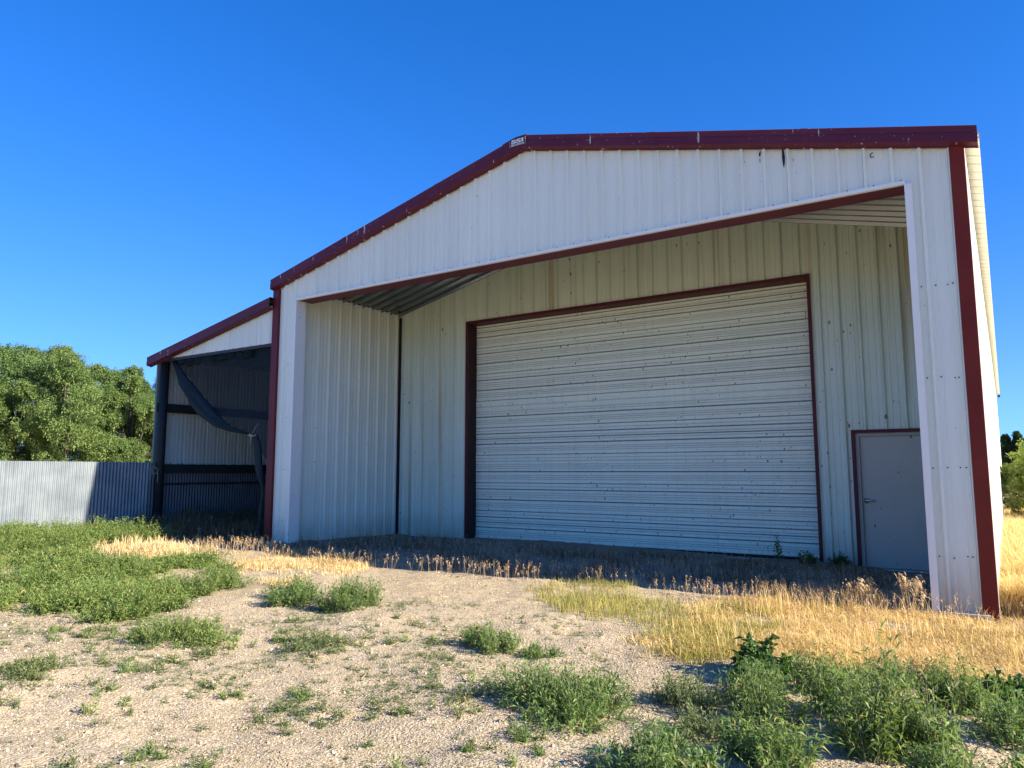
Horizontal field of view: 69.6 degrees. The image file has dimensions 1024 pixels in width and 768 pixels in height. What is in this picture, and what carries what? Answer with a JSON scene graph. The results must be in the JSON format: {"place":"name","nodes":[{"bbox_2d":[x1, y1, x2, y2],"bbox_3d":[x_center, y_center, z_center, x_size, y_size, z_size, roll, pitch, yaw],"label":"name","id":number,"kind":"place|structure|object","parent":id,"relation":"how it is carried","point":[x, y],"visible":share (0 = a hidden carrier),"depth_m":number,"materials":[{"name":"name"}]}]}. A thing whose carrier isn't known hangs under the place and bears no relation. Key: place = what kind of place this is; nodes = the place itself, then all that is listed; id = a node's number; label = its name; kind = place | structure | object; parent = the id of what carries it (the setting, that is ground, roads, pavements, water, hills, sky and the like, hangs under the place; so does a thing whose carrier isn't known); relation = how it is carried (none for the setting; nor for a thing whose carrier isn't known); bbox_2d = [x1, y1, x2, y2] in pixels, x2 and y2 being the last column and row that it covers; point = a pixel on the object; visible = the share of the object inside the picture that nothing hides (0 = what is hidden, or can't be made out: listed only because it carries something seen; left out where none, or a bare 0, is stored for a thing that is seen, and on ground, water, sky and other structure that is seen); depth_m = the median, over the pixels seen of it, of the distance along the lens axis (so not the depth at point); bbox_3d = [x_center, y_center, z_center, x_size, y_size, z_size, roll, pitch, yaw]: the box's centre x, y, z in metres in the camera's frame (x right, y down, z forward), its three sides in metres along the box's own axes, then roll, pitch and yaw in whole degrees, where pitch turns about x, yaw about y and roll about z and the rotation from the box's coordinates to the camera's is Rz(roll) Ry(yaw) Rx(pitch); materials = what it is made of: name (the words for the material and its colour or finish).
{"place":"outdoors","nodes":[
{"label":"outdoors","id":0,"kind":"place"},
{"bbox_2d":[88,533,234,559],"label":"dry grass","id":1,"kind":"structure","parent":0,"point":[151,548],"depth_m":12.54,"materials":[{"name":"beige plant"}]},
{"bbox_2d":[131,504,264,541],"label":"dead grass","id":2,"kind":"structure","parent":0,"point":[196,521],"depth_m":15.98,"materials":[{"name":"plant"}]},
{"bbox_2d":[214,547,373,592],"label":"dry grass","id":3,"kind":"structure","parent":0,"point":[335,563],"depth_m":11.61,"materials":[{"name":"beige plant"}]},
{"bbox_2d":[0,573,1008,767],"bbox_3d":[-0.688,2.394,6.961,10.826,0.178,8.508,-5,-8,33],"label":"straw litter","id":4,"kind":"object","parent":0,"point":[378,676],"visible":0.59,"depth_m":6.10,"materials":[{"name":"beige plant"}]},
{"bbox_2d":[0,492,1023,767],"bbox_3d":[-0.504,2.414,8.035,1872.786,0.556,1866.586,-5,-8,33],"label":"ground","id":5,"kind":"structure","parent":0,"point":[316,750],"depth_m":5.93,"materials":[{"name":"beige gravel"}]},
{"bbox_2d":[0,361,23,460],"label":"leafy tree","id":6,"kind":"object","parent":5,"relation":"on","point":[3,408],"visible":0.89,"depth_m":34.98,"materials":[{"name":"green plant"}]},
{"bbox_2d":[5,695,22,708],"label":"weed seedling","id":7,"kind":"object","parent":5,"relation":"on","point":[17,703],"visible":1,"depth_m":5.00,"materials":[{"name":"green plant"}]},
{"bbox_2d":[0,652,69,686],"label":"weed bush","id":8,"kind":"object","parent":5,"relation":"on","point":[35,666],"visible":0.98,"depth_m":5.66,"materials":[{"name":"green plant"}]},
{"bbox_2d":[4,345,71,458],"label":"leafy tree","id":9,"kind":"object","parent":5,"relation":"on","point":[40,352],"visible":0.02,"depth_m":43.71,"materials":[{"name":"green plant"}]},
{"bbox_2d":[0,342,81,460],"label":"leafy tree","id":10,"kind":"object","parent":5,"relation":"on","point":[14,360],"visible":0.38,"depth_m":36.98,"materials":[{"name":"green plant"}]},
{"bbox_2d":[49,746,81,767],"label":"weed seedling","id":11,"kind":"object","parent":5,"relation":"on","point":[72,759],"visible":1,"depth_m":3.97,"materials":[{"name":"green plant"}]},
{"bbox_2d":[6,343,125,461],"bbox_3d":[-21.657,1.935,36.198,4.810,7.780,5.311,0,-7,-4],"label":"leafy tree","id":12,"kind":"object","parent":5,"relation":"on","point":[70,377],"visible":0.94,"depth_m":35.12,"materials":[{"name":"green plant"}]},
{"bbox_2d":[81,694,101,715],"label":"weed seedling","id":13,"kind":"object","parent":5,"relation":"on","point":[86,709],"visible":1,"depth_m":4.90,"materials":[{"name":"green plant"}]},
{"bbox_2d":[80,669,104,686],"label":"weed seedling","id":14,"kind":"object","parent":5,"relation":"on","point":[97,681],"visible":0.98,"depth_m":5.43,"materials":[{"name":"green plant"}]},
{"bbox_2d":[54,362,137,461],"bbox_3d":[-22.535,2.584,40.387,4.707,7.497,5.320,-5,-8,33],"label":"leafy tree","id":15,"kind":"object","parent":5,"relation":"on","point":[104,375],"visible":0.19,"depth_m":39.98,"materials":[{"name":"green plant"}]},
{"bbox_2d":[94,680,123,692],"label":"weed seedling","id":16,"kind":"object","parent":5,"relation":"on","point":[109,688],"visible":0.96,"depth_m":5.31,"materials":[{"name":"green plant"}]},
{"bbox_2d":[86,365,154,461],"bbox_3d":[-19.781,2.527,38.256,4.027,7.114,5.427,-25,-26,74],"label":"leafy tree","id":17,"kind":"object","parent":5,"relation":"on","point":[133,391],"visible":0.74,"depth_m":37.64,"materials":[{"name":"green plant"}]},
{"bbox_2d":[0,514,245,623],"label":"weed patch","id":18,"kind":"object","parent":5,"relation":"on","point":[67,567],"visible":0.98,"depth_m":10.23,"materials":[{"name":"green plant"}]},
{"bbox_2d":[117,657,134,674],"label":"weed seedling","id":19,"kind":"object","parent":5,"relation":"on","point":[126,667],"visible":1,"depth_m":5.78,"materials":[{"name":"green plant"}]},
{"bbox_2d":[0,461,265,529],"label":"corrugated fence","id":20,"kind":"object","parent":5,"relation":"on","point":[42,491],"visible":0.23,"depth_m":16.45,"materials":[{"name":"grey metal"}]},
{"bbox_2d":[122,743,146,760],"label":"weed seedling","id":21,"kind":"object","parent":5,"relation":"on","point":[137,754],"visible":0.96,"depth_m":4.10,"materials":[{"name":"green plant"}]},
{"bbox_2d":[119,377,155,461],"bbox_3d":[-18.930,2.701,40.855,4.956,7.406,5.485,2,-7,-17],"label":"leafy tree","id":22,"kind":"object","parent":5,"relation":"on","point":[149,443],"visible":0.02,"depth_m":39.83,"materials":[{"name":"green plant"}]},
{"bbox_2d":[140,740,160,755],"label":"weed seedling","id":23,"kind":"object","parent":5,"relation":"on","point":[153,748],"visible":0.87,"depth_m":4.21,"materials":[{"name":"green plant"}]},
{"bbox_2d":[145,659,166,671],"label":"weed seedling","id":24,"kind":"object","parent":5,"relation":"on","point":[152,667],"visible":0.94,"depth_m":5.81,"materials":[{"name":"green plant"}]},
{"bbox_2d":[151,750,171,760],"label":"weed seedling","id":25,"kind":"object","parent":5,"relation":"on","point":[163,757],"visible":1,"depth_m":4.13,"materials":[{"name":"green plant"}]},
{"bbox_2d":[164,652,183,663],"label":"weed seedling","id":26,"kind":"object","parent":5,"relation":"on","point":[173,660],"visible":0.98,"depth_m":6.15,"materials":[{"name":"green plant"}]},
{"bbox_2d":[120,610,233,650],"bbox_3d":[-3.118,2.270,6.864,1.449,0.314,0.889,-5,-8,33],"label":"weed bush","id":27,"kind":"object","parent":5,"relation":"on","point":[198,631],"visible":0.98,"depth_m":6.77,"materials":[{"name":"green plant"}]},
{"bbox_2d":[189,751,215,767],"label":"weed seedling","id":28,"kind":"object","parent":5,"relation":"on","point":[203,761],"visible":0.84,"depth_m":4.04,"materials":[{"name":"green plant"}]},
{"bbox_2d":[146,297,272,520],"bbox_3d":[-1.308,1.931,24.674,4.490,5.234,20.286,-5,-8,33],"label":"lean to shed","id":29,"kind":"object","parent":5,"relation":"on","point":[185,433],"visible":0.18,"depth_m":17.66,"materials":[{"name":"white metal"}]},
{"bbox_2d":[172,347,270,540],"bbox_3d":[-6.522,1.341,16.186,3.690,4.146,0.290,-5,-8,33],"label":"shade cloth","id":30,"kind":"object","parent":29,"relation":"hanging from","point":[232,388],"visible":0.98,"depth_m":16.06,"materials":[{"name":"black fabric"}]},
{"bbox_2d":[202,643,220,658],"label":"weed seedling","id":31,"kind":"object","parent":5,"relation":"on","point":[211,652],"visible":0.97,"depth_m":6.39,"materials":[{"name":"green plant"}]},
{"bbox_2d":[168,560,256,596],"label":"weed bush","id":32,"kind":"object","parent":5,"relation":"on","point":[232,580],"visible":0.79,"depth_m":9.62,"materials":[{"name":"green plant"}]},
{"bbox_2d":[223,680,245,697],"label":"weed seedling","id":33,"kind":"object","parent":5,"relation":"on","point":[236,688],"visible":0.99,"depth_m":5.33,"materials":[{"name":"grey plant"}]},
{"bbox_2d":[252,709,270,723],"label":"weed seedling","id":34,"kind":"object","parent":5,"relation":"on","point":[260,717],"visible":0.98,"depth_m":4.87,"materials":[{"name":"green plant"}]},
{"bbox_2d":[269,696,284,716],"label":"weed seedling","id":35,"kind":"object","parent":5,"relation":"on","point":[279,708],"visible":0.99,"depth_m":4.99,"materials":[{"name":"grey plant"}]},
{"bbox_2d":[276,717,298,735],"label":"weed seedling","id":36,"kind":"object","parent":5,"relation":"on","point":[291,732],"visible":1,"depth_m":4.60,"materials":[{"name":"green plant"}]},
{"bbox_2d":[260,566,322,608],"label":"weed bush","id":37,"kind":"object","parent":5,"relation":"on","point":[297,593],"visible":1,"depth_m":8.65,"materials":[{"name":"green plant"}]},
{"bbox_2d":[289,689,313,703],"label":"weed seedling","id":38,"kind":"object","parent":5,"relation":"on","point":[303,697],"visible":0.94,"depth_m":5.22,"materials":[{"name":"green plant"}]},
{"bbox_2d":[270,627,356,660],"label":"weed bush","id":39,"kind":"object","parent":5,"relation":"on","point":[299,640],"visible":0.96,"depth_m":6.64,"materials":[{"name":"green plant"}]},
{"bbox_2d":[312,694,328,714],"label":"weed seedling","id":40,"kind":"object","parent":5,"relation":"on","point":[322,705],"visible":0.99,"depth_m":5.01,"materials":[{"name":"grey plant"}]},
{"bbox_2d":[0,595,684,767],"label":"tiny sprouts","id":41,"kind":"object","parent":5,"relation":"on","point":[191,696],"visible":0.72,"depth_m":5.84,"materials":[{"name":"green plant"}]},
{"bbox_2d":[331,703,353,719],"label":"weed seedling","id":42,"kind":"object","parent":5,"relation":"on","point":[339,712],"visible":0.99,"depth_m":4.93,"materials":[{"name":"green plant"}]},
{"bbox_2d":[308,567,387,612],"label":"weed bush","id":43,"kind":"object","parent":5,"relation":"on","point":[347,596],"visible":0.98,"depth_m":8.34,"materials":[{"name":"green plant"}]},
{"bbox_2d":[359,736,377,748],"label":"weed seedling","id":44,"kind":"object","parent":5,"relation":"on","point":[367,744],"visible":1,"depth_m":4.41,"materials":[{"name":"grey plant"}]},
{"bbox_2d":[363,705,377,721],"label":"weed seedling","id":45,"kind":"object","parent":5,"relation":"on","point":[371,717],"visible":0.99,"depth_m":4.87,"materials":[{"name":"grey plant"}]},
{"bbox_2d":[364,692,386,713],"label":"weed seedling","id":46,"kind":"object","parent":5,"relation":"on","point":[379,707],"visible":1,"depth_m":5.04,"materials":[{"name":"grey plant"}]},
{"bbox_2d":[381,749,406,767],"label":"weed seedling","id":47,"kind":"object","parent":5,"relation":"on","point":[394,764],"visible":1,"depth_m":4.05,"materials":[{"name":"green plant"}]},
{"bbox_2d":[398,703,420,715],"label":"weed seedling","id":48,"kind":"object","parent":5,"relation":"on","point":[408,711],"visible":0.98,"depth_m":4.91,"materials":[{"name":"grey plant"}]},
{"bbox_2d":[448,693,471,718],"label":"weed seedling","id":49,"kind":"object","parent":5,"relation":"on","point":[459,712],"visible":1,"depth_m":4.87,"materials":[{"name":"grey plant"}]},
{"bbox_2d":[452,687,476,702],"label":"weed seedling","id":50,"kind":"object","parent":5,"relation":"on","point":[464,698],"visible":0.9,"depth_m":5.11,"materials":[{"name":"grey plant"}]},
{"bbox_2d":[464,735,476,749],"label":"weed seedling","id":51,"kind":"object","parent":5,"relation":"on","point":[471,741],"visible":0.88,"depth_m":4.27,"materials":[{"name":"green plant"}]},
{"bbox_2d":[454,614,524,654],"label":"weed bush","id":52,"kind":"object","parent":5,"relation":"on","point":[484,641],"visible":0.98,"depth_m":6.59,"materials":[{"name":"green plant"}]},
{"bbox_2d":[480,734,501,750],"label":"weed seedling","id":53,"kind":"object","parent":5,"relation":"on","point":[489,747],"visible":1,"depth_m":4.28,"materials":[{"name":"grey plant"}]},
{"bbox_2d":[497,690,518,708],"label":"weed seedling","id":54,"kind":"object","parent":5,"relation":"on","point":[506,704],"visible":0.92,"depth_m":5.00,"materials":[{"name":"green plant"}]},
{"bbox_2d":[501,746,518,766],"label":"weed seedling","id":55,"kind":"object","parent":5,"relation":"on","point":[510,761],"visible":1,"depth_m":4.04,"materials":[{"name":"green plant"}]},
{"bbox_2d":[0,536,1023,767],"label":"pebbles","id":56,"kind":"object","parent":5,"relation":"on","point":[268,741],"visible":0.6,"depth_m":5.88,"materials":[{"name":"gravel"}]},
{"bbox_2d":[507,716,531,741],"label":"weed seedling","id":57,"kind":"object","parent":5,"relation":"on","point":[516,729],"visible":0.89,"depth_m":4.42,"materials":[{"name":"green plant"}]},
{"bbox_2d":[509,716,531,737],"bbox_3d":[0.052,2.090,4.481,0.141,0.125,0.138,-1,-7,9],"label":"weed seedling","id":58,"kind":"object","parent":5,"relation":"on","point":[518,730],"visible":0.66,"depth_m":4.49,"materials":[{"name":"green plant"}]},
{"bbox_2d":[510,728,535,743],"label":"weed seedling","id":59,"kind":"object","parent":5,"relation":"on","point":[522,736],"visible":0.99,"depth_m":4.38,"materials":[{"name":"green plant"}]},
{"bbox_2d":[520,705,536,724],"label":"weed seedling","id":60,"kind":"object","parent":5,"relation":"on","point":[526,713],"visible":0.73,"depth_m":4.77,"materials":[{"name":"green plant"}]},
{"bbox_2d":[147,517,930,594],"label":"dead grass","id":61,"kind":"structure","parent":5,"relation":"on","point":[490,560],"depth_m":11.75,"materials":[{"name":"brown plant"}]},
{"bbox_2d":[531,743,547,758],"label":"weed seedling","id":62,"kind":"object","parent":5,"relation":"on","point":[539,753],"visible":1,"depth_m":4.14,"materials":[{"name":"green plant"}]},
{"bbox_2d":[532,725,549,740],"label":"weed seedling","id":63,"kind":"object","parent":5,"relation":"on","point":[541,737],"visible":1,"depth_m":4.41,"materials":[{"name":"green plant"}]},
{"bbox_2d":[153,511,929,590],"bbox_3d":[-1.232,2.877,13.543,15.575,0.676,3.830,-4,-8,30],"label":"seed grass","id":64,"kind":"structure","parent":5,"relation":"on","point":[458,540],"depth_m":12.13,"materials":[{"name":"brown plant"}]},
{"bbox_2d":[519,638,564,659],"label":"weed bush","id":65,"kind":"object","parent":5,"relation":"on","point":[534,650],"visible":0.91,"depth_m":6.39,"materials":[{"name":"green plant"}]},
{"bbox_2d":[197,534,917,612],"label":"seed grass","id":66,"kind":"structure","parent":5,"relation":"on","point":[704,585],"depth_m":9.96,"materials":[{"name":"beige plant"}]},
{"bbox_2d":[477,649,644,736],"bbox_3d":[0.295,2.036,5.028,1.190,0.421,1.043,-5,-8,33],"label":"weed bush","id":67,"kind":"object","parent":5,"relation":"on","point":[588,695],"visible":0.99,"depth_m":4.93,"materials":[{"name":"green plant"}]},
{"bbox_2d":[264,125,1004,623],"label":"metal building","id":68,"kind":"structure","parent":5,"relation":"on","point":[730,343],"depth_m":13.39,"materials":[{"name":"white metal"}]},
{"bbox_2d":[476,282,819,559],"bbox_3d":[2.243,0.792,14.804,7.335,4.959,0.053,-5,-8,33],"label":"rolling door","id":69,"kind":"structure","parent":68,"relation":"in","point":[680,423],"depth_m":14.41,"materials":[{"name":"white metal"}]},
{"bbox_2d":[859,435,928,570],"bbox_3d":[6.096,1.875,11.734,0.929,2.097,0.136,-5,-8,33],"label":"walk door","id":70,"kind":"structure","parent":68,"relation":"in","point":[895,526],"depth_m":11.76,"materials":[{"name":"grey paint"}]},
{"bbox_2d":[580,708,731,767],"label":"weed bush","id":71,"kind":"object","parent":5,"relation":"on","point":[654,750],"visible":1,"depth_m":3.94,"materials":[{"name":"green plant"}]},
{"bbox_2d":[639,660,735,714],"bbox_3d":[1.210,2.088,5.095,0.622,0.324,0.521,-5,-8,33],"label":"weed bush","id":72,"kind":"object","parent":5,"relation":"on","point":[673,692],"visible":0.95,"depth_m":5.07,"materials":[{"name":"green plant"}]},
{"bbox_2d":[668,697,740,742],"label":"weed bush","id":73,"kind":"object","parent":5,"relation":"on","point":[690,722],"visible":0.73,"depth_m":4.44,"materials":[{"name":"green plant"}]},
{"bbox_2d":[629,597,802,667],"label":"grass","id":74,"kind":"structure","parent":5,"relation":"on","point":[707,637],"depth_m":6.97,"materials":[{"name":"plant"}]},
{"bbox_2d":[710,651,803,706],"bbox_3d":[1.742,2.070,5.194,0.628,0.359,0.558,-5,-8,33],"label":"weed bush","id":75,"kind":"object","parent":5,"relation":"on","point":[779,678],"visible":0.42,"depth_m":5.13,"materials":[{"name":"green plant"}]},
{"bbox_2d":[727,630,799,682],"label":"weed bush","id":76,"kind":"object","parent":5,"relation":"on","point":[750,647],"visible":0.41,"depth_m":5.67,"materials":[{"name":"green plant"}]},
{"bbox_2d":[720,653,820,733],"bbox_3d":[1.598,1.947,4.671,0.599,0.480,0.630,4,-8,-30],"label":"weed bush","id":77,"kind":"object","parent":5,"relation":"on","point":[749,696],"visible":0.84,"depth_m":4.63,"materials":[{"name":"green plant"}]},
{"bbox_2d":[709,700,834,767],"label":"weed bush","id":78,"kind":"object","parent":5,"relation":"on","point":[768,749],"visible":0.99,"depth_m":3.98,"materials":[{"name":"green plant"}]},
{"bbox_2d":[770,535,782,559],"bbox_3d":[4.484,2.774,12.452,0.163,0.464,0.217,4,-8,-27],"label":"weed sapling","id":79,"kind":"object","parent":5,"relation":"on","point":[776,544],"visible":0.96,"depth_m":12.44,"materials":[{"name":"green plant"}]},
{"bbox_2d":[798,550,819,563],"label":"weed bush","id":80,"kind":"object","parent":5,"relation":"on","point":[809,556],"visible":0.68,"depth_m":12.09,"materials":[{"name":"green plant"}]},
{"bbox_2d":[785,633,873,694],"bbox_3d":[2.262,2.013,5.285,0.596,0.481,0.480,-2,-7,15],"label":"weed bush","id":81,"kind":"object","parent":5,"relation":"on","point":[804,669],"visible":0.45,"depth_m":5.27,"materials":[{"name":"green plant"}]},
{"bbox_2d":[796,656,874,723],"bbox_3d":[2.137,1.946,4.717,0.613,0.444,0.616,-5,-8,33],"label":"weed bush","id":82,"kind":"object","parent":5,"relation":"on","point":[832,684],"visible":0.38,"depth_m":4.77,"materials":[{"name":"green plant"}]},
{"bbox_2d":[827,551,851,564],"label":"weed bush","id":83,"kind":"object","parent":5,"relation":"on","point":[840,559],"visible":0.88,"depth_m":11.80,"materials":[{"name":"green plant"}]},
{"bbox_2d":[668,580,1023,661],"bbox_3d":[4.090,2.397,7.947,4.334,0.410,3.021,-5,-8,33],"label":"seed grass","id":84,"kind":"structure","parent":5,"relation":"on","point":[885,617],"depth_m":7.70,"materials":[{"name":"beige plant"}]},
{"bbox_2d":[846,575,885,606],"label":"dry stalk","id":85,"kind":"object","parent":5,"relation":"on","point":[862,586],"visible":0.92,"depth_m":8.62,"materials":[{"name":"beige plant"}]},
{"bbox_2d":[850,645,911,689],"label":"weed bush","id":86,"kind":"object","parent":5,"relation":"on","point":[899,670],"visible":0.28,"depth_m":5.45,"materials":[{"name":"green plant"}]},
{"bbox_2d":[805,618,979,767],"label":"weed bush","id":87,"kind":"object","parent":5,"relation":"on","point":[890,727],"visible":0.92,"depth_m":4.10,"materials":[{"name":"green plant"}]},
{"bbox_2d":[894,572,928,612],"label":"dry stalk","id":88,"kind":"object","parent":5,"relation":"on","point":[917,584],"visible":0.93,"depth_m":8.41,"materials":[{"name":"beige plant"}]},
{"bbox_2d":[900,654,952,688],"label":"weed bush","id":89,"kind":"object","parent":5,"relation":"on","point":[914,670],"visible":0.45,"depth_m":5.56,"materials":[{"name":"green plant"}]},
{"bbox_2d":[889,718,992,767],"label":"weed bush","id":90,"kind":"object","parent":5,"relation":"on","point":[946,759],"visible":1,"depth_m":3.65,"materials":[{"name":"green plant"}]},
{"bbox_2d":[903,641,1009,717],"bbox_3d":[2.924,1.960,4.929,0.530,0.488,0.608,5,-8,-34],"label":"weed bush","id":91,"kind":"object","parent":5,"relation":"on","point":[970,687],"visible":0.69,"depth_m":4.86,"materials":[{"name":"green plant"}]},
{"bbox_2d":[964,678,1023,753],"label":"weed bush","id":92,"kind":"object","parent":5,"relation":"on","point":[1013,728],"visible":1,"depth_m":4.34,"materials":[{"name":"green plant"}]},
{"bbox_2d":[967,666,1023,716],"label":"weed bush","id":93,"kind":"object","parent":5,"relation":"on","point":[1014,685],"visible":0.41,"depth_m":4.97,"materials":[{"name":"green plant"}]},
{"bbox_2d":[1000,433,1013,481],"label":"poplar tree","id":94,"kind":"object","parent":5,"relation":"on","point":[1005,444],"visible":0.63,"depth_m":82.54,"materials":[{"name":"green plant"}]},
{"bbox_2d":[991,745,1023,767],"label":"weed bush","id":95,"kind":"object","parent":5,"relation":"on","point":[1019,763],"visible":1,"depth_m":3.77,"materials":[{"name":"green plant"}]},
{"bbox_2d":[1000,438,1023,518],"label":"willow shrub","id":96,"kind":"object","parent":5,"relation":"on","point":[1013,485],"visible":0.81,"depth_m":23.22,"materials":[{"name":"green plant"}]},
{"bbox_2d":[1010,430,1023,479],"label":"poplar tree","id":97,"kind":"object","parent":5,"relation":"on","point":[1016,435],"visible":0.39,"depth_m":82.09,"materials":[{"name":"green plant"}]},
{"bbox_2d":[0,0,1023,461],"label":"sky","id":98,"kind":"structure","parent":0,"point":[163,162],"materials":[{"name":"blue"}]},
{"bbox_2d":[520,574,704,627],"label":"grass","id":99,"kind":"structure","parent":0,"point":[587,601],"depth_m":8.61,"materials":[{"name":"yellow plant"}]},
{"bbox_2d":[618,583,1023,681],"bbox_3d":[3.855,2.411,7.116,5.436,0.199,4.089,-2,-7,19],"label":"dry grass","id":100,"kind":"structure","parent":0,"point":[923,651],"depth_m":6.99,"materials":[{"name":"yellow plant"}]},
{"bbox_2d":[998,493,1023,617],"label":"dry grass","id":101,"kind":"structure","parent":0,"point":[1011,582],"depth_m":10.04,"materials":[{"name":"yellow plant"}]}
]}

